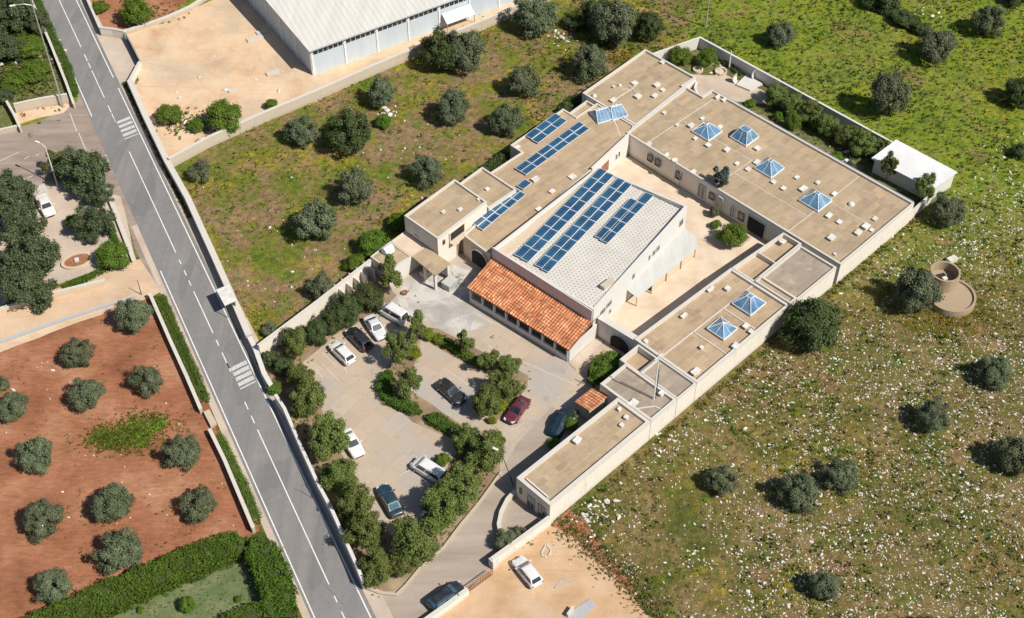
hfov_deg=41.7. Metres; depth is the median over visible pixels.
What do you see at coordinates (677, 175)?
window
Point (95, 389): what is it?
olive tree
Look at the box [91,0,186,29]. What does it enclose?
red garden
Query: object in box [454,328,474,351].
slender tree
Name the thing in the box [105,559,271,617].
lawn
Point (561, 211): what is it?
solar module
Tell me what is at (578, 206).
solar module
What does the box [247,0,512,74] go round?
warehouse
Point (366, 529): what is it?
leafy tree
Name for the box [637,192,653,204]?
solar module
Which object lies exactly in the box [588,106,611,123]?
skylight
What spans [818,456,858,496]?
olive tree
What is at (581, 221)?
solar module
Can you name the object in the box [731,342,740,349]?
roof vent
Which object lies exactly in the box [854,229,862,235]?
roof vent
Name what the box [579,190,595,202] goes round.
solar module
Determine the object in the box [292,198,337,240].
olive tree
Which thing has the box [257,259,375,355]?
boundary wall
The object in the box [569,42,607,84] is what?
olive tree
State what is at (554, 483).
gatehouse
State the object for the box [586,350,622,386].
porch hedge
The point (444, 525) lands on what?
shrub
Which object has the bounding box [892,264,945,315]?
olive tree
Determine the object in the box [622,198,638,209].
solar module
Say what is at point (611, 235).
solar module
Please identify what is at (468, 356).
island hedge
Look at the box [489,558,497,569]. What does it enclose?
gate pillar
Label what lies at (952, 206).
olive tree
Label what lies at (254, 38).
slab
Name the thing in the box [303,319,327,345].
carob tree
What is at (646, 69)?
block
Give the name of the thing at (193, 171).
shrub
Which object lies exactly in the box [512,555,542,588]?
parked car
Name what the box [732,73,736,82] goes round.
garden sculpture
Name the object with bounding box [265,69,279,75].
slab
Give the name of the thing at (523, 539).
lot wall
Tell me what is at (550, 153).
solar module
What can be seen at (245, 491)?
verge hedge
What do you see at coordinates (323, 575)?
road
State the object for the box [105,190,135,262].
yard side wall
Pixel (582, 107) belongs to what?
step
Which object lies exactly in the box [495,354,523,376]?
leafy tree
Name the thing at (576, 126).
solar module
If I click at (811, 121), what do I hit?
slender tree
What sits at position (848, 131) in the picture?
leafy tree
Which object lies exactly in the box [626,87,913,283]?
block
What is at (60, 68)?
orchard wall
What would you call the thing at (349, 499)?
leafy tree
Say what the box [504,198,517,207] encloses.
solar module
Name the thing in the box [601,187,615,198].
solar module
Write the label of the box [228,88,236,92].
slab
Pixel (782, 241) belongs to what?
roof vent
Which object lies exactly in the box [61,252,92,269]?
oval planter
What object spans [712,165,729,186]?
shrub
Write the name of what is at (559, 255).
solar module
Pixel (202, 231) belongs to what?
field wall
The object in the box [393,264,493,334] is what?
forecourt
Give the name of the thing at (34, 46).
shrub
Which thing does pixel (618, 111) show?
skylight
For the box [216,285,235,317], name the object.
bus shelter
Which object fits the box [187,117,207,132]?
shrub
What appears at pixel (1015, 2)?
carob tree
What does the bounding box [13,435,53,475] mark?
olive tree
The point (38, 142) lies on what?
street lamp
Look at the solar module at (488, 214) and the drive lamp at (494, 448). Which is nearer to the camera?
the drive lamp at (494, 448)
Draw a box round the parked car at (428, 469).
[410,455,445,484]
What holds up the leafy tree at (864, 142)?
on the garden ground at (862, 159)
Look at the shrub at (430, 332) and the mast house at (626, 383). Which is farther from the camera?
the shrub at (430, 332)
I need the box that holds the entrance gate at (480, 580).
[468,569,492,590]
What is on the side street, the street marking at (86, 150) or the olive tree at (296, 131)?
the street marking at (86, 150)
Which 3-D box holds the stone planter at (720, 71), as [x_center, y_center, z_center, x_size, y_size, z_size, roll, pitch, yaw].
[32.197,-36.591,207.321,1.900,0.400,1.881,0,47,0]
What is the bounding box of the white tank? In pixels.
[381,243,394,254]
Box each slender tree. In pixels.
[39,149,67,178]
[376,253,402,294]
[379,330,417,365]
[395,367,422,399]
[406,308,428,341]
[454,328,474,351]
[477,349,500,371]
[810,114,818,129]
[880,150,898,180]
[914,171,935,199]
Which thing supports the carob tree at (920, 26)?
on the ground at (712, 596)
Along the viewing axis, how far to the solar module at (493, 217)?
179.52 m
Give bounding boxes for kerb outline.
[541,544,551,557]
[554,578,570,588]
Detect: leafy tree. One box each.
[279,326,307,356]
[285,361,315,388]
[288,373,326,416]
[307,409,350,462]
[318,457,359,493]
[333,478,375,522]
[338,507,386,547]
[357,542,391,587]
[386,552,413,577]
[390,513,441,568]
[420,478,469,529]
[438,461,483,503]
[451,421,481,454]
[463,426,505,472]
[471,382,502,417]
[487,369,518,401]
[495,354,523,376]
[510,380,525,395]
[764,80,788,108]
[779,92,805,114]
[798,98,823,122]
[813,112,839,137]
[834,123,858,148]
[848,128,875,155]
[868,138,890,159]
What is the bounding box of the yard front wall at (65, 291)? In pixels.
[0,279,106,313]
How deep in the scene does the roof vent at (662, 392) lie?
158.73 m
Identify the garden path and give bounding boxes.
[761,115,864,169]
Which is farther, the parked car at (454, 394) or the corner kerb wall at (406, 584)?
the parked car at (454, 394)
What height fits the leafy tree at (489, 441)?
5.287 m
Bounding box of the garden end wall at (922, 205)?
[909,195,930,220]
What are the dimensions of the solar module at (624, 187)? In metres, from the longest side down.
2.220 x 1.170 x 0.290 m
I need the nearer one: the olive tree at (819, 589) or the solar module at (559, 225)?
the olive tree at (819, 589)
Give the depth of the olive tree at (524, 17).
211.44 m
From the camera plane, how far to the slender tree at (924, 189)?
185.03 m
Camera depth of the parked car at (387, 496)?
151.04 m
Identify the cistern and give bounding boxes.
[929,261,976,317]
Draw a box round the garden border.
[722,60,741,75]
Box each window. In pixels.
[313,41,342,55]
[345,30,375,43]
[377,18,406,31]
[409,7,437,20]
[440,0,466,9]
[646,153,652,162]
[653,158,659,167]
[674,171,680,180]
[707,191,714,201]
[736,211,744,222]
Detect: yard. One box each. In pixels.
[0,184,133,304]
[126,0,514,156]
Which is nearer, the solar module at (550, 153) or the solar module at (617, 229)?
the solar module at (617, 229)
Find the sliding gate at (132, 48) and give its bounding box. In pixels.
[124,32,139,60]
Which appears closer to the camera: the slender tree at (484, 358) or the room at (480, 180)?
the slender tree at (484, 358)
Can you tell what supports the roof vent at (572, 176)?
on the solar wing at (579, 157)
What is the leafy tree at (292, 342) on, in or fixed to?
on the planting bed at (314, 348)
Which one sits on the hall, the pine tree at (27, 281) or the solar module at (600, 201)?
the solar module at (600, 201)
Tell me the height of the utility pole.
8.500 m
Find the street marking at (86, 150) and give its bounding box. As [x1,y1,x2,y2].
[0,113,159,284]
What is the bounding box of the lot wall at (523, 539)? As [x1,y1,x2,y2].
[490,515,550,563]
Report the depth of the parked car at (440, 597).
142.60 m
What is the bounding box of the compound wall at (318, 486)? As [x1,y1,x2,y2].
[274,394,365,589]
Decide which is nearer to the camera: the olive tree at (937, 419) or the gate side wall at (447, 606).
the gate side wall at (447, 606)
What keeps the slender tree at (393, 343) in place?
on the planting bed at (426, 407)
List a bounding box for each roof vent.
[531,175,539,182]
[567,173,576,179]
[572,435,581,444]
[609,97,616,102]
[627,398,638,406]
[634,93,641,99]
[653,82,660,87]
[658,389,665,396]
[680,312,687,318]
[687,122,694,128]
[690,367,700,375]
[707,285,714,292]
[724,285,730,291]
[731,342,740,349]
[742,322,749,329]
[753,159,760,164]
[779,238,786,244]
[799,185,807,192]
[825,212,832,218]
[827,234,836,240]
[848,201,854,206]
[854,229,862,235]
[861,222,870,229]
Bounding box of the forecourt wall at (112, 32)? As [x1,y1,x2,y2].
[99,26,125,39]
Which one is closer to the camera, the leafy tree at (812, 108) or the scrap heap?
the scrap heap
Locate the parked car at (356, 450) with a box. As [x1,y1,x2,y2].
[344,427,364,458]
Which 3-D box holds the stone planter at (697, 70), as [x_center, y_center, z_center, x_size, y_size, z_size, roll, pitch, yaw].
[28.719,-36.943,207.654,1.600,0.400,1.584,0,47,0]
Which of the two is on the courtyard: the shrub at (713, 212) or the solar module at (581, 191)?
the shrub at (713, 212)
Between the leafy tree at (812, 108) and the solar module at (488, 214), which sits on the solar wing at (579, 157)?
the solar module at (488, 214)
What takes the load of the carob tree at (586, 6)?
on the meadow
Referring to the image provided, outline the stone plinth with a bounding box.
[204,410,216,427]
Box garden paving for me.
[691,74,778,104]
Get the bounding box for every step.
[570,100,593,115]
[755,276,795,312]
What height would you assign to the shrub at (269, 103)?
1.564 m
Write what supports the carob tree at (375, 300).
on the planting bed at (314, 348)
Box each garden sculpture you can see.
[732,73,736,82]
[751,68,756,78]
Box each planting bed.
[264,279,396,398]
[281,387,392,589]
[376,330,470,437]
[383,449,500,590]
[424,327,527,420]
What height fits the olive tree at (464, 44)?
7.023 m
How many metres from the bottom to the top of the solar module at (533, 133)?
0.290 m
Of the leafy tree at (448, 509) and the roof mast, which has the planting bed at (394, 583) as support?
the leafy tree at (448, 509)
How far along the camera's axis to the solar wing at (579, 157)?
186.40 m
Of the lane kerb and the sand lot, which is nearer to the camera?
the sand lot
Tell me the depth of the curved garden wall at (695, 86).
200.37 m
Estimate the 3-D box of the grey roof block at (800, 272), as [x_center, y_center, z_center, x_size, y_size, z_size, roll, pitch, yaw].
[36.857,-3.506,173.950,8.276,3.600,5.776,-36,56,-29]
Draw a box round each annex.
[370,241,411,285]
[619,344,656,372]
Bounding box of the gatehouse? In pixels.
[516,398,650,521]
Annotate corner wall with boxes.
[127,61,141,87]
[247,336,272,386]
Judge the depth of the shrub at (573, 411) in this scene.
160.41 m
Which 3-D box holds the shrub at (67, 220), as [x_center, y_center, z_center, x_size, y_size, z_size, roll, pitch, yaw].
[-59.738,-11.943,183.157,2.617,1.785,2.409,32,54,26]
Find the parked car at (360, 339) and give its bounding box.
[345,326,373,351]
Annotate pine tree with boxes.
[0,0,36,31]
[0,29,27,62]
[0,87,15,103]
[0,168,38,205]
[0,196,47,240]
[0,221,61,274]
[0,248,7,275]
[0,255,58,314]
[21,10,51,34]
[53,145,111,197]
[67,204,117,243]
[82,181,114,206]
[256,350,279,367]
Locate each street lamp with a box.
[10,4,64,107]
[34,140,58,186]
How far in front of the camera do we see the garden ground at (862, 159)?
197.37 m
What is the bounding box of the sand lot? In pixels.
[440,526,650,617]
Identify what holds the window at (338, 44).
in the warehouse
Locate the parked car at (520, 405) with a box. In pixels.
[503,395,530,424]
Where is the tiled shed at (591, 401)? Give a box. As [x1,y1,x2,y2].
[575,387,607,420]
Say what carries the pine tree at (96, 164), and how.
on the ground at (712, 596)
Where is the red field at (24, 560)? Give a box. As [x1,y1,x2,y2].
[0,297,259,617]
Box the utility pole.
[704,0,708,27]
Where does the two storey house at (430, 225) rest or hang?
on the ground at (712, 596)
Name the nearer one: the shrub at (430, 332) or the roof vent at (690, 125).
the shrub at (430, 332)
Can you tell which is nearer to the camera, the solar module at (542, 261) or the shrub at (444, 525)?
the shrub at (444, 525)
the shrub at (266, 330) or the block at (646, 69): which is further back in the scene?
the block at (646, 69)
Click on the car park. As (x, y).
(395, 443)
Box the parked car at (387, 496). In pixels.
[376,483,404,518]
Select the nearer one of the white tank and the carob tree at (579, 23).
the white tank
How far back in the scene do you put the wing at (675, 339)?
166.38 m
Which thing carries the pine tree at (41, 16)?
on the orchard ground at (5, 113)
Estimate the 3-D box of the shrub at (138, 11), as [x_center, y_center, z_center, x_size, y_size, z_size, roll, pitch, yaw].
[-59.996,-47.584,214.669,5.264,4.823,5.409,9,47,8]
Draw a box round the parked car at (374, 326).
[363,313,386,340]
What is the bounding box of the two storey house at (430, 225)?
[404,179,486,261]
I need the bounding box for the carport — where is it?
[412,247,449,290]
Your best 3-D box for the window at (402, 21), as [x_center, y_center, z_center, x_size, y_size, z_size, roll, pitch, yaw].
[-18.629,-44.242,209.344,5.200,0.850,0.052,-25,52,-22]
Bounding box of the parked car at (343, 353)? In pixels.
[328,340,356,365]
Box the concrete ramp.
[566,599,595,617]
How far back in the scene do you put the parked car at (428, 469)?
153.89 m
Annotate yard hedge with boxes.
[62,266,105,287]
[106,221,121,244]
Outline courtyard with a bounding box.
[610,155,768,335]
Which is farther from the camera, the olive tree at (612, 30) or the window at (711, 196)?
the olive tree at (612, 30)
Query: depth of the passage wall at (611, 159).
190.27 m
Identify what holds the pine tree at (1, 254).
on the paved yard at (65, 201)
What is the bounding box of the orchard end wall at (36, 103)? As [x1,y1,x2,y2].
[13,93,68,112]
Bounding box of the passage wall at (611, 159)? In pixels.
[591,134,628,172]
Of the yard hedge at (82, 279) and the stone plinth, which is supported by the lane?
the yard hedge at (82, 279)
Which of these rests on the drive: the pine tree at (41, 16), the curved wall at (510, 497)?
the curved wall at (510, 497)
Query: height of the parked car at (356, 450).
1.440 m
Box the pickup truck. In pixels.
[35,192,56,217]
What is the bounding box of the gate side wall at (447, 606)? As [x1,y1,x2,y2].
[424,587,468,617]
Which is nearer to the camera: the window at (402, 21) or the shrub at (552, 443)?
the shrub at (552, 443)
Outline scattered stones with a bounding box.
[0,4,1023,598]
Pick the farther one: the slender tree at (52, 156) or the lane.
the slender tree at (52, 156)
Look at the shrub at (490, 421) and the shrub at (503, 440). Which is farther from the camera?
the shrub at (490, 421)
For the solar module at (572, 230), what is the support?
on the hall
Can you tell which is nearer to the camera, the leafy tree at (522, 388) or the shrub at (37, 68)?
the leafy tree at (522, 388)
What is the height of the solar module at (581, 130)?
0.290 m
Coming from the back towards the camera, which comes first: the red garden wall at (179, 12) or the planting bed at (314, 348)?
the red garden wall at (179, 12)
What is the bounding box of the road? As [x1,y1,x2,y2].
[41,0,375,617]
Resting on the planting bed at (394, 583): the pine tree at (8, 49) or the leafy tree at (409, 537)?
the leafy tree at (409, 537)
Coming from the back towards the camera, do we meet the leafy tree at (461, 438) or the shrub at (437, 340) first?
the shrub at (437, 340)
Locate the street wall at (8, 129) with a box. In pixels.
[0,125,18,134]
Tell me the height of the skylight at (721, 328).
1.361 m
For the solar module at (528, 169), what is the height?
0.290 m
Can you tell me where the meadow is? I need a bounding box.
[174,0,699,341]
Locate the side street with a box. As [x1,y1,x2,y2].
[0,93,155,282]
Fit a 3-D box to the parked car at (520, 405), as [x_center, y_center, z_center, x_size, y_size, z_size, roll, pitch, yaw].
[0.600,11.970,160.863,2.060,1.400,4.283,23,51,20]
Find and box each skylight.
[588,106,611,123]
[603,103,627,120]
[692,121,721,141]
[707,317,737,340]
[730,124,758,146]
[732,290,765,316]
[754,157,784,178]
[799,189,831,211]
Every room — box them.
[460,167,515,210]
[640,357,695,417]
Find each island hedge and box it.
[374,369,422,416]
[424,412,460,436]
[431,332,484,367]
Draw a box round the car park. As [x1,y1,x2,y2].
[286,251,625,592]
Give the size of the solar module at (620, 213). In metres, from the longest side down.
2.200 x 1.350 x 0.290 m
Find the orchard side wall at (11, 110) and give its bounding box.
[5,100,22,132]
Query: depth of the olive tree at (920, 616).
140.22 m
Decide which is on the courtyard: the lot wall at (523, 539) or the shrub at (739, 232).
the shrub at (739, 232)
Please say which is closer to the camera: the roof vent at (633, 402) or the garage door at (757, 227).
the roof vent at (633, 402)
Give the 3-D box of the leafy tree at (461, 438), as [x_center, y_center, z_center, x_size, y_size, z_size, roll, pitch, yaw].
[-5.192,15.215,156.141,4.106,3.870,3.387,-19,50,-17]
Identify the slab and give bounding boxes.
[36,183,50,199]
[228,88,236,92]
[246,34,263,42]
[255,29,266,34]
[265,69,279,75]
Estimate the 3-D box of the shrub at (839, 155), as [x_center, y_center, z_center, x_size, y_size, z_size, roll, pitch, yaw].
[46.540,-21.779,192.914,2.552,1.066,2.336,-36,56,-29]
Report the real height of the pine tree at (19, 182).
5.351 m
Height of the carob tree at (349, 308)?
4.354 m
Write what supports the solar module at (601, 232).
on the hall
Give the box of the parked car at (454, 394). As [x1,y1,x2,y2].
[435,377,466,405]
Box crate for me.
[441,275,457,291]
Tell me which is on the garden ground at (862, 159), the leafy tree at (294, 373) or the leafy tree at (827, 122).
the leafy tree at (827, 122)
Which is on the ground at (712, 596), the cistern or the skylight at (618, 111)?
the cistern
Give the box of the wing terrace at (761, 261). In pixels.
[732,232,801,282]
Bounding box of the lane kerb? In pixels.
[0,294,136,343]
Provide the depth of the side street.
195.49 m
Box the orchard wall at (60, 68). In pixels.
[30,0,75,108]
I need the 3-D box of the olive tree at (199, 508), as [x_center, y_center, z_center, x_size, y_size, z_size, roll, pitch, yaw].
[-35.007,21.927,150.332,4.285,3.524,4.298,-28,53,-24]
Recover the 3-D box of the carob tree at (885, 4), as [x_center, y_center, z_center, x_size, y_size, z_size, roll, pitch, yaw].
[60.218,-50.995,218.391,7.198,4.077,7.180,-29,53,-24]
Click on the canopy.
(674, 256)
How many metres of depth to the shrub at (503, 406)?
160.51 m
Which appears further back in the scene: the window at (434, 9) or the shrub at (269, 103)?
the window at (434, 9)
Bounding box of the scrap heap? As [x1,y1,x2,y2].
[453,273,465,287]
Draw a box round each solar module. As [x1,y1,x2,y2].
[473,217,485,225]
[477,220,490,229]
[482,210,493,218]
[486,212,499,222]
[491,203,502,211]
[495,205,508,215]
[501,197,511,204]
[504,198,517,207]
[512,191,525,200]
[514,245,530,257]
[515,160,530,171]
[517,179,530,189]
[521,163,536,174]
[521,249,537,261]
[524,234,540,247]
[525,128,541,138]
[526,152,541,162]
[531,132,547,142]
[531,238,547,251]
[532,156,547,166]
[534,224,550,236]
[535,255,550,267]
[536,121,550,130]
[537,144,552,154]
[541,228,557,241]
[541,259,557,271]
[542,125,557,134]
[542,148,557,158]
[544,215,559,226]
[544,245,560,257]
[545,113,561,123]
[548,137,562,146]
[551,117,566,127]
[551,219,567,231]
[551,249,567,261]
[553,140,568,150]
[553,205,569,217]
[554,235,570,246]
[558,129,573,139]
[560,209,576,221]
[561,239,576,251]
[563,196,579,207]
[563,225,579,236]
[564,133,578,143]
[569,121,583,131]
[570,200,585,212]
[570,229,586,241]
[572,186,588,197]
[573,215,588,227]
[574,126,589,135]
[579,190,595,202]
[580,219,595,231]
[582,177,597,188]
[583,206,598,217]
[589,181,604,192]
[589,210,604,221]
[591,168,606,179]
[591,196,606,207]
[595,226,610,239]
[598,172,613,183]
[598,200,613,212]
[600,230,616,242]
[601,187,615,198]
[604,217,620,229]
[607,191,622,202]
[609,178,624,189]
[609,220,625,233]
[613,207,629,219]
[616,182,631,193]
[619,211,635,223]
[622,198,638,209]
[628,201,644,213]
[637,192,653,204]
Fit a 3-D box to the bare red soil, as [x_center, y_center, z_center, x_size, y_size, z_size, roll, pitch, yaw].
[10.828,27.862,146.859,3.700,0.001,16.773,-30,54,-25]
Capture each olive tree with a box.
[0,376,10,391]
[0,391,30,422]
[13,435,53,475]
[21,496,65,544]
[31,566,73,605]
[58,336,96,367]
[66,377,106,414]
[90,482,137,523]
[91,525,145,575]
[112,297,155,334]
[126,364,163,398]
[160,432,202,472]
[179,483,217,525]
[283,115,320,149]
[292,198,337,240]
[337,166,373,206]
[367,73,397,107]
[407,153,443,189]
[433,88,470,125]
[446,28,486,74]
[486,103,525,138]
[506,64,541,97]
[509,0,559,38]
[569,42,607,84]
[586,0,638,48]
[701,464,741,497]
[765,21,795,48]
[774,472,821,514]
[806,570,840,601]
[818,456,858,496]
[869,70,913,114]
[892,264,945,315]
[913,395,951,433]
[914,26,958,64]
[915,614,936,617]
[927,190,968,227]
[968,4,1006,37]
[975,356,1015,391]
[991,435,1023,476]
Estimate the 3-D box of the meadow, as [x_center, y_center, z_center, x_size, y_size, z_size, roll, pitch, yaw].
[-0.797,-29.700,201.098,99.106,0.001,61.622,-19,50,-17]
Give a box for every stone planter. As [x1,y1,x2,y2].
[693,66,702,73]
[715,67,726,75]
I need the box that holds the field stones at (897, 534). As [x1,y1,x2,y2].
[579,137,1023,617]
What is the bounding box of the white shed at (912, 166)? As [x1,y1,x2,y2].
[871,140,957,198]
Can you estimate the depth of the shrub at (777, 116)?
198.71 m
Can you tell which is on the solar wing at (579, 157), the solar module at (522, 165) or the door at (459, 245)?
the solar module at (522, 165)
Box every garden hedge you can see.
[19,530,249,617]
[222,601,263,617]
[243,535,298,617]
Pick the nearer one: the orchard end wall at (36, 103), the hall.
the hall
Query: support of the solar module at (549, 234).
on the hall
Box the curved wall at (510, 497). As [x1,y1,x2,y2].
[497,489,515,541]
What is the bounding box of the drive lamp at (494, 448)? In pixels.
[492,447,513,485]
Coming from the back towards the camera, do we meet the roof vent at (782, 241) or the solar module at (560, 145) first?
the solar module at (560, 145)
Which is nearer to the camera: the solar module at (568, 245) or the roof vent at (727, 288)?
the roof vent at (727, 288)
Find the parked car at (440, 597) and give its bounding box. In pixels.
[426,581,464,610]
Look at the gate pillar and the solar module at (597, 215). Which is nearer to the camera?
the gate pillar
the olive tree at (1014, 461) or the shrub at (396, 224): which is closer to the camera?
the olive tree at (1014, 461)
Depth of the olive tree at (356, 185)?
184.26 m
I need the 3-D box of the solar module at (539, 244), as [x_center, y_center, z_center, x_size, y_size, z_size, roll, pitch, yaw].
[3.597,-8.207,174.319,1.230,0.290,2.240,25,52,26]
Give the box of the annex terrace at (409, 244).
[391,231,425,271]
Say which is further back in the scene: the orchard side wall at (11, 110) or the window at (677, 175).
the orchard side wall at (11, 110)
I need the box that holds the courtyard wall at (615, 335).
[597,315,637,353]
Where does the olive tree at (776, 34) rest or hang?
on the ground at (712, 596)
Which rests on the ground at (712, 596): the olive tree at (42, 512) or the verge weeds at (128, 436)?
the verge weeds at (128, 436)
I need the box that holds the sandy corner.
[13,95,71,123]
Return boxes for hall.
[492,167,686,328]
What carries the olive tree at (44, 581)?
on the red field at (24, 560)
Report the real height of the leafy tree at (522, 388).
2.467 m
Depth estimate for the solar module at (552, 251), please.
173.24 m
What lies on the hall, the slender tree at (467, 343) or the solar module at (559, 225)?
the solar module at (559, 225)
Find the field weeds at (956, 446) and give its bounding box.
[526,0,1023,617]
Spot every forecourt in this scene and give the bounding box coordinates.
[109,37,137,76]
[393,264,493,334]
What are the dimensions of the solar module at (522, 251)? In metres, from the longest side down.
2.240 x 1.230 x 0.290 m
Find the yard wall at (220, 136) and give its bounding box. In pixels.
[167,0,549,166]
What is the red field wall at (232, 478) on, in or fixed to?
on the red field at (24, 560)
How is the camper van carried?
on the car park
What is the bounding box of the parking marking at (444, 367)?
[316,320,575,491]
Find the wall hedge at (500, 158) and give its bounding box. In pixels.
[462,149,509,180]
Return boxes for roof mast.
[653,350,662,399]
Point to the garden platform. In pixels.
(747, 82)
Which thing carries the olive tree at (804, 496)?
on the ground at (712, 596)
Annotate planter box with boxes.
[721,230,750,246]
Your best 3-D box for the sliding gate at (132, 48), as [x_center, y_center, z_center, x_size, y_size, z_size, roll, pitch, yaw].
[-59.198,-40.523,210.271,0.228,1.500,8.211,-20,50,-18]
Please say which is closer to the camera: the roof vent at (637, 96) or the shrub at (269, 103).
the roof vent at (637, 96)
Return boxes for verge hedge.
[33,0,79,96]
[154,295,202,402]
[160,294,210,402]
[216,433,260,524]
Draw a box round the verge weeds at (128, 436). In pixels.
[0,0,1023,617]
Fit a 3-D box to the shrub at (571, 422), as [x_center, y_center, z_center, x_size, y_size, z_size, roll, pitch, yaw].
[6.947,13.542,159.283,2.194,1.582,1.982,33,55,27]
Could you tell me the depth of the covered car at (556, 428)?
158.80 m
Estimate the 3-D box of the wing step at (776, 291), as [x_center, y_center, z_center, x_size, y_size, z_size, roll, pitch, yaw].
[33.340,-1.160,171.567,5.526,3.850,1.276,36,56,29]
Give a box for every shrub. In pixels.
[0,70,28,92]
[15,34,45,57]
[20,58,51,82]
[64,214,76,229]
[92,0,110,12]
[95,238,131,268]
[117,0,154,24]
[137,606,144,613]
[155,103,182,123]
[178,595,196,613]
[186,158,211,183]
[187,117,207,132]
[204,97,241,133]
[234,595,241,602]
[261,321,275,335]
[264,99,277,108]
[265,380,281,394]
[303,269,336,299]
[341,253,365,270]
[358,228,392,256]
[376,113,393,129]
[387,211,404,231]
[410,344,421,360]
[422,327,433,340]
[427,511,450,530]
[432,336,443,344]
[434,452,450,466]
[487,416,497,423]
[492,528,517,549]
[493,431,505,444]
[494,398,509,413]
[513,525,525,538]
[547,437,560,448]
[557,91,581,111]
[564,416,578,430]
[570,409,578,416]
[667,45,692,64]
[696,46,717,66]
[709,205,719,216]
[710,219,721,228]
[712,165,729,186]
[712,222,747,246]
[744,98,756,106]
[773,111,783,119]
[783,112,801,129]
[831,151,845,160]
[846,160,856,167]
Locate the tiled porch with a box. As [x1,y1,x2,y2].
[467,258,602,369]
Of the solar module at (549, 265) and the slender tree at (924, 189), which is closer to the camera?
the solar module at (549, 265)
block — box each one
[582,49,695,124]
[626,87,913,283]
[762,245,836,303]
[946,255,957,262]
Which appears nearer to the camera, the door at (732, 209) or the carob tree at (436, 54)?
the door at (732, 209)
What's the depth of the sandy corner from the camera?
200.73 m
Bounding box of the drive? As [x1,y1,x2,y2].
[383,406,570,617]
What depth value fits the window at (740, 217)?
182.95 m
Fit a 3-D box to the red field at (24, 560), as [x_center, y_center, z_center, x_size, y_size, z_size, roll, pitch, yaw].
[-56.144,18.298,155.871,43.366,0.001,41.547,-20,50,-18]
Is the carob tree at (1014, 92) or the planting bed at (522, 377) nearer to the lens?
the planting bed at (522, 377)
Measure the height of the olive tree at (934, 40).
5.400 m
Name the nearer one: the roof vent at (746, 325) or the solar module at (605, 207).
the roof vent at (746, 325)
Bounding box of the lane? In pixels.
[0,259,159,351]
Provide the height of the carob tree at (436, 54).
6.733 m
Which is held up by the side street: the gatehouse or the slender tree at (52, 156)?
the slender tree at (52, 156)
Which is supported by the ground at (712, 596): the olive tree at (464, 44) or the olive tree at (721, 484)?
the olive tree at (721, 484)
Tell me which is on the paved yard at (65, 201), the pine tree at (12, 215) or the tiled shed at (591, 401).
the pine tree at (12, 215)
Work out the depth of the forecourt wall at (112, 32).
213.08 m
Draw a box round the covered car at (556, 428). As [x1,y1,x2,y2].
[546,408,572,439]
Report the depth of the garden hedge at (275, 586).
143.34 m
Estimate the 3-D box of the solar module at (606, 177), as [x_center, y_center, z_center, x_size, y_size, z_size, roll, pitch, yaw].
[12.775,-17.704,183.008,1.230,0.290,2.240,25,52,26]
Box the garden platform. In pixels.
[736,74,762,90]
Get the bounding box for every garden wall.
[125,0,206,34]
[654,36,892,142]
[694,81,697,92]
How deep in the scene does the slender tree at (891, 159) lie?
187.57 m
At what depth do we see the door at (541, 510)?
150.16 m
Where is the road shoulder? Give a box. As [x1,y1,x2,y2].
[49,0,392,617]
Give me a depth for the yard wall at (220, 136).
202.16 m
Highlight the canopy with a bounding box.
[627,228,698,305]
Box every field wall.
[127,79,251,343]
[148,292,202,413]
[208,428,255,532]
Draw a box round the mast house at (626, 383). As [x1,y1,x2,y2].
[600,363,676,439]
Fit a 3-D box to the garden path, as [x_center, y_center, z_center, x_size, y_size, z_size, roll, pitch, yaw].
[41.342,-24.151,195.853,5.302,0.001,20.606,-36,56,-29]
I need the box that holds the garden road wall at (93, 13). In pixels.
[86,0,100,33]
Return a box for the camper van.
[378,301,409,325]
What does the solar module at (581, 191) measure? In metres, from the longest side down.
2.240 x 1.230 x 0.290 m
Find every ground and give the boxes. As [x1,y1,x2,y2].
[0,0,1023,617]
[0,19,68,127]
[93,416,166,448]
[667,49,947,220]
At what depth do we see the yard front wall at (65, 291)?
174.51 m
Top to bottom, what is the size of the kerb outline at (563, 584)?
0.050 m
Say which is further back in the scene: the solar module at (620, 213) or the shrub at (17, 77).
the shrub at (17, 77)
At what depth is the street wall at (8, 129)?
196.99 m
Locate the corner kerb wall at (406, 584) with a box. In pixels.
[367,471,501,595]
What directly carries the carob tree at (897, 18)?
on the ground at (712, 596)
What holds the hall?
on the ground at (712, 596)
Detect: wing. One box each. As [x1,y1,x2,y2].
[463,103,634,268]
[634,268,788,400]
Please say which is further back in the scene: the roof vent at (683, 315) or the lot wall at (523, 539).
the roof vent at (683, 315)
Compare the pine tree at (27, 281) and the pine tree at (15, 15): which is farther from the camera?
the pine tree at (15, 15)
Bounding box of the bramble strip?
[870,4,920,30]
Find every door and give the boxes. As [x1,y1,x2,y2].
[456,240,461,255]
[527,494,534,510]
[537,503,545,518]
[696,184,705,199]
[729,205,734,217]
[746,214,765,239]
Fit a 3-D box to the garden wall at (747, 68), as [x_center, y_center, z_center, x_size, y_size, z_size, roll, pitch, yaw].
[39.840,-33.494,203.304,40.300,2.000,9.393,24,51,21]
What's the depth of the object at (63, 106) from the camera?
194.73 m
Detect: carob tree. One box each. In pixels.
[271,356,294,376]
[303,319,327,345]
[317,308,345,334]
[324,106,371,155]
[329,291,362,327]
[352,282,384,312]
[416,22,459,70]
[562,12,588,31]
[578,0,611,26]
[634,10,665,41]
[776,295,844,353]
[860,0,900,9]
[891,9,918,27]
[909,21,931,34]
[1003,76,1023,108]
[1008,0,1023,6]
[1010,142,1023,158]

